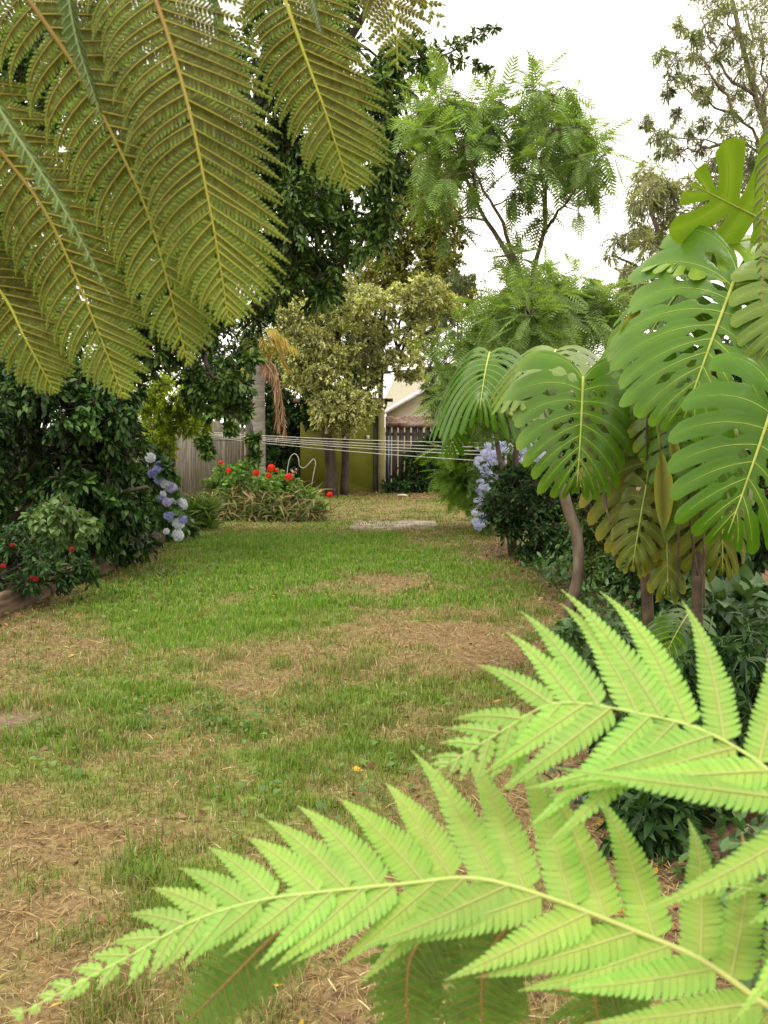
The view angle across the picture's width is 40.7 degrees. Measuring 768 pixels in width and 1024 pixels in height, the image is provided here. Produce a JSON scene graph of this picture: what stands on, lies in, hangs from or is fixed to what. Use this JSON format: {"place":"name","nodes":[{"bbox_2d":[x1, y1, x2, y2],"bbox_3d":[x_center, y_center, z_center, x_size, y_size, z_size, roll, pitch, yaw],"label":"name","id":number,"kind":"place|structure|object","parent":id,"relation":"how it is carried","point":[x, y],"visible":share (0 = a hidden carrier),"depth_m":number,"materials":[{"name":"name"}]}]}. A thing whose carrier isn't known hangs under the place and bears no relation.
{"place":"outdoors","nodes":[
{"label":"outdoors","id":0,"kind":"place"},
{"bbox_2d":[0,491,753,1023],"bbox_3d":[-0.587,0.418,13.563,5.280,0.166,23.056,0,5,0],"label":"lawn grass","id":1,"kind":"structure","parent":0,"point":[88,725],"depth_m":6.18,"materials":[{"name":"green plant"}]},
{"bbox_2d":[0,427,767,1023],"bbox_3d":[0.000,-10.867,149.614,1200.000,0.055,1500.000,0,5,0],"label":"ground","id":2,"kind":"structure","parent":0,"point":[244,829],"depth_m":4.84,"materials":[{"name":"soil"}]},
{"bbox_2d":[0,554,119,617],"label":"garden edging","id":3,"kind":"object","parent":2,"relation":"on","point":[10,601],"visible":0.23,"depth_m":9.13,"materials":[{"name":"brown wood"}]},
{"bbox_2d":[0,508,171,591],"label":"garden bed","id":4,"kind":"object","parent":2,"relation":"on","point":[162,538],"depth_m":13.65,"materials":[{"name":"soil"}]},
{"bbox_2d":[0,519,102,599],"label":"red flowering shrub","id":5,"kind":"object","parent":4,"relation":"on","point":[31,562],"visible":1,"depth_m":8.97,"materials":[{"name":"green plant"}]},
{"bbox_2d":[0,491,104,577],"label":"leafy shrub","id":6,"kind":"object","parent":4,"relation":"on","point":[67,529],"visible":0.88,"depth_m":9.16,"materials":[{"name":"green plant"}]},
{"bbox_2d":[0,341,164,568],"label":"camellia bush","id":7,"kind":"object","parent":4,"relation":"on","point":[100,429],"visible":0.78,"depth_m":10.44,"materials":[{"name":"green plant"}]},
{"bbox_2d":[0,524,165,595],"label":"undergrowth","id":8,"kind":"object","parent":4,"relation":"on","point":[61,561],"visible":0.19,"depth_m":10.36,"materials":[{"name":"green plant"}]},
{"bbox_2d":[135,443,201,541],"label":"hydrangea bush","id":9,"kind":"object","parent":4,"relation":"on","point":[171,516],"visible":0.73,"depth_m":13.90,"materials":[{"name":"blue plant"}]},
{"bbox_2d":[136,371,213,466],"bbox_3d":[-3.058,-0.910,15.210,1.288,2.386,1.102,0,5,0],"label":"lime shrub","id":10,"kind":"object","parent":4,"relation":"on","point":[170,421],"visible":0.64,"depth_m":14.98,"materials":[{"name":"green plant"}]},
{"bbox_2d":[0,0,264,521],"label":"laurel tree","id":11,"kind":"object","parent":2,"relation":"on","point":[152,365],"visible":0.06,"depth_m":11.30,"materials":[{"name":"green plant"}]},
{"bbox_2d":[129,418,252,501],"bbox_3d":[-4.052,-1.016,21.100,0.224,1.918,10.417,1,5,9],"label":"paling fence","id":12,"kind":"object","parent":2,"relation":"on","point":[192,469],"visible":0.15,"depth_m":21.88,"materials":[{"name":"grey wood"}]},
{"bbox_2d":[182,490,227,530],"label":"long grass","id":13,"kind":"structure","parent":2,"relation":"on","point":[203,516],"depth_m":15.80,"materials":[{"name":"green plant"}]},
{"bbox_2d":[0,0,446,399],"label":"tree fern","id":14,"kind":"object","parent":2,"relation":"on","point":[184,222],"visible":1,"depth_m":1.43,"materials":[{"name":"green fern leaf"},{"name":"brown bark"}]},
{"bbox_2d":[182,470,339,522],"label":"rank grass","id":15,"kind":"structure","parent":2,"relation":"on","point":[238,510],"depth_m":17.50,"materials":[{"name":"green plant"}]},
{"bbox_2d":[198,460,332,513],"bbox_3d":[-2.095,-0.420,18.416,2.446,1.056,1.734,0,5,0],"label":"geranium bush","id":16,"kind":"object","parent":2,"relation":"on","point":[230,474],"visible":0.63,"depth_m":18.19,"materials":[{"name":"green plant"}]},
{"bbox_2d":[153,284,392,479],"bbox_3d":[-2.811,-3.233,25.648,6.122,5.895,3.697,0,5,0],"label":"dark shade tree","id":17,"kind":"object","parent":2,"relation":"on","point":[277,456],"visible":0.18,"depth_m":25.52,"materials":[{"name":"green plant"}]},
{"bbox_2d":[78,0,502,510],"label":"evergreen tree","id":18,"kind":"object","parent":2,"relation":"on","point":[312,208],"visible":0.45,"depth_m":12.19,"materials":[{"name":"green plant"}]},
{"bbox_2d":[226,269,364,486],"bbox_3d":[-2.238,-2.611,20.949,3.773,5.024,0.944,1,5,11],"label":"palm tree","id":19,"kind":"object","parent":2,"relation":"on","point":[264,371],"visible":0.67,"depth_m":21.09,"materials":[{"name":"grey plant"}]},
{"bbox_2d":[1,562,599,864],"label":"lawn weeds","id":20,"kind":"object","parent":2,"relation":"on","point":[320,804],"visible":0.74,"depth_m":5.51,"materials":[{"name":"green plant"}]},
{"bbox_2d":[287,453,315,481],"bbox_3d":[-1.569,-0.796,19.602,0.561,0.624,0.015,0,5,0],"label":"garden wire","id":21,"kind":"object","parent":2,"relation":"on","point":[301,467],"visible":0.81,"depth_m":19.59,"materials":[{"name":"grey metal"}]},
{"bbox_2d":[167,432,506,472],"bbox_3d":[-0.771,-0.476,15.512,5.288,1.570,1.214,0,5,2],"label":"clothes line","id":22,"kind":"object","parent":2,"relation":"on","point":[220,435],"visible":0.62,"depth_m":15.45,"materials":[{"name":"metal"}]},
{"bbox_2d":[293,398,392,492],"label":"garden shed","id":23,"kind":"structure","parent":2,"relation":"on","point":[366,472],"depth_m":24.92,"materials":[{"name":"painted plaster"},{"name":"wood"}]},
{"bbox_2d":[262,272,462,496],"bbox_3d":[-0.615,-2.824,23.073,4.718,5.104,2.062,1,5,10],"label":"variegated tree","id":24,"kind":"object","parent":2,"relation":"on","point":[331,358],"visible":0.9,"depth_m":22.88,"materials":[{"name":"green plant"}]},
{"bbox_2d":[0,491,765,1023],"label":"fallen leaves","id":25,"kind":"object","parent":2,"relation":"on","point":[372,765],"visible":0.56,"depth_m":6.55,"materials":[{"name":"brown plant"}]},
{"bbox_2d":[9,589,767,1023],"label":"tree fern","id":26,"kind":"object","parent":2,"relation":"on","point":[607,969],"visible":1,"depth_m":0.94,"materials":[{"name":"green leaf"},{"name":"dark bark"}]},
{"bbox_2d":[349,520,437,531],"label":"paving slab","id":27,"kind":"structure","parent":2,"relation":"on","point":[390,524],"depth_m":16.48,"materials":[{"name":"concrete"}]},
{"bbox_2d":[380,479,412,493],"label":"corner weed","id":28,"kind":"object","parent":2,"relation":"on","point":[392,485],"visible":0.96,"depth_m":24.51,"materials":[{"name":"green plant"}]},
{"bbox_2d":[383,366,444,474],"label":"neighbour house","id":29,"kind":"structure","parent":2,"relation":"on","point":[404,397],"depth_m":32.92,"materials":[{"name":"white paint"}]},
{"bbox_2d":[385,416,444,490],"bbox_3d":[1.390,-1.438,25.549,2.719,1.860,0.440,0,5,0],"label":"back fence","id":30,"kind":"object","parent":2,"relation":"on","point":[407,426],"visible":0.3,"depth_m":25.43,"materials":[{"name":"wood"}]},
{"bbox_2d":[344,151,486,406],"bbox_3d":[0.714,-5.141,27.506,3.941,8.983,2.859,0,5,0],"label":"olive leaf tree","id":31,"kind":"object","parent":2,"relation":"on","point":[431,263],"visible":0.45,"depth_m":26.83,"materials":[{"name":"green plant"}]},
{"bbox_2d":[392,427,457,492],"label":"climbing plant","id":32,"kind":"object","parent":2,"relation":"on","point":[419,482],"visible":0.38,"depth_m":24.79,"materials":[{"name":"green plant"}]},
{"bbox_2d":[417,267,477,418],"bbox_3d":[1.530,-3.244,25.539,1.617,5.524,1.511,4,6,38],"label":"sapling tree","id":33,"kind":"object","parent":2,"relation":"on","point":[460,287],"visible":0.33,"depth_m":25.31,"materials":[{"name":"green plant"}]},
{"bbox_2d":[413,424,520,517],"bbox_3d":[1.571,-0.951,16.277,2.510,2.642,1.696,-4,6,-37],"label":"feathery shrub","id":34,"kind":"object","parent":2,"relation":"on","point":[452,487],"visible":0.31,"depth_m":15.80,"materials":[{"name":"green plant"}]},
{"bbox_2d":[463,434,562,535],"bbox_3d":[1.873,-0.483,15.252,1.866,1.644,1.335,-2,5,-25],"label":"plumbago bush","id":35,"kind":"object","parent":2,"relation":"on","point":[488,454],"visible":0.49,"depth_m":14.73,"materials":[{"name":"blue plant"}]},
{"bbox_2d":[387,45,645,615],"bbox_3d":[1.038,-1.451,8.767,2.048,4.799,1.834,0,5,0],"label":"jacaranda tree","id":36,"kind":"object","parent":2,"relation":"on","point":[577,153],"visible":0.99,"depth_m":8.40,"materials":[{"name":"green plant"}]},
{"bbox_2d":[406,245,647,555],"bbox_3d":[1.821,-1.322,12.536,2.393,3.820,2.571,4,6,38],"label":"feathery thicket","id":37,"kind":"object","parent":2,"relation":"on","point":[602,315],"visible":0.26,"depth_m":12.16,"materials":[{"name":"green plant"}]},
{"bbox_2d":[474,462,595,565],"bbox_3d":[2.008,0.001,12.476,1.450,1.276,1.811,4,6,42],"label":"dark hedge shrub","id":38,"kind":"object","parent":2,"relation":"on","point":[539,514],"visible":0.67,"depth_m":12.12,"materials":[{"name":"green plant"}]},
{"bbox_2d":[533,743,603,817],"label":"bluish plant","id":39,"kind":"object","parent":2,"relation":"on","point":[579,802],"visible":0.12,"depth_m":4.30,"materials":[{"name":"green plant"}]},
{"bbox_2d":[525,409,640,490],"bbox_3d":[3.527,-0.920,16.908,2.771,2.261,2.272,3,6,36],"label":"boundary hedge","id":40,"kind":"object","parent":2,"relation":"on","point":[566,436],"visible":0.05,"depth_m":16.52,"materials":[{"name":"green plant"}]},
{"bbox_2d":[560,492,624,596],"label":"creeper shrub","id":41,"kind":"object","parent":2,"relation":"on","point":[590,539],"visible":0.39,"depth_m":9.86,"materials":[{"name":"green plant"}]},
{"bbox_2d":[429,132,767,676],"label":"monstera plant","id":42,"kind":"object","parent":2,"relation":"on","point":[683,431],"visible":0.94,"depth_m":4.19,"materials":[{"name":"green plant"}]},
{"bbox_2d":[551,608,684,692],"bbox_3d":[1.408,0.801,6.317,0.798,0.576,1.304,-1,5,-11],"label":"nettle plant","id":43,"kind":"object","parent":2,"relation":"on","point":[569,630],"visible":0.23,"depth_m":6.15,"materials":[{"name":"green plant"}]},
{"bbox_2d":[507,522,767,1016],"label":"undergrowth","id":44,"kind":"object","parent":2,"relation":"on","point":[732,844],"visible":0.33,"depth_m":4.17,"materials":[{"name":"green plant"}]},
{"bbox_2d":[580,601,767,863],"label":"shade plant","id":45,"kind":"object","parent":2,"relation":"on","point":[642,815],"visible":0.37,"depth_m":4.22,"materials":[{"name":"green plant"}]},
{"bbox_2d":[597,152,765,356],"bbox_3d":[7.094,-4.389,23.953,4.505,8.089,2.819,-1,5,-13],"label":"distant gum tree","id":46,"kind":"object","parent":2,"relation":"on","point":[659,195],"visible":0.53,"depth_m":23.23,"materials":[{"name":"green plant"}]},
{"bbox_2d":[597,335,767,619],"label":"shade hedge","id":47,"kind":"object","parent":2,"relation":"on","point":[757,561],"visible":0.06,"depth_m":8.31,"materials":[{"name":"green plant"}]},
{"bbox_2d":[635,0,767,202],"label":"wattle tree","id":48,"kind":"object","parent":2,"relation":"on","point":[701,96],"visible":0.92,"depth_m":16.32,"materials":[{"name":"green plant"}]},
{"bbox_2d":[682,563,767,656],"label":"broadleaf plant","id":49,"kind":"object","parent":2,"relation":"on","point":[746,587],"visible":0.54,"depth_m":5.21,"materials":[{"name":"green plant"}]},
{"bbox_2d":[753,125,767,308],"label":"tree fern","id":50,"kind":"object","parent":2,"relation":"on","point":[762,219],"visible":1,"depth_m":2.25,"materials":[{"name":"green plant"}]},
{"bbox_2d":[0,0,767,426],"label":"sky","id":51,"kind":"structure","parent":0,"point":[606,42],"materials":[{"name":"white"}]}
]}

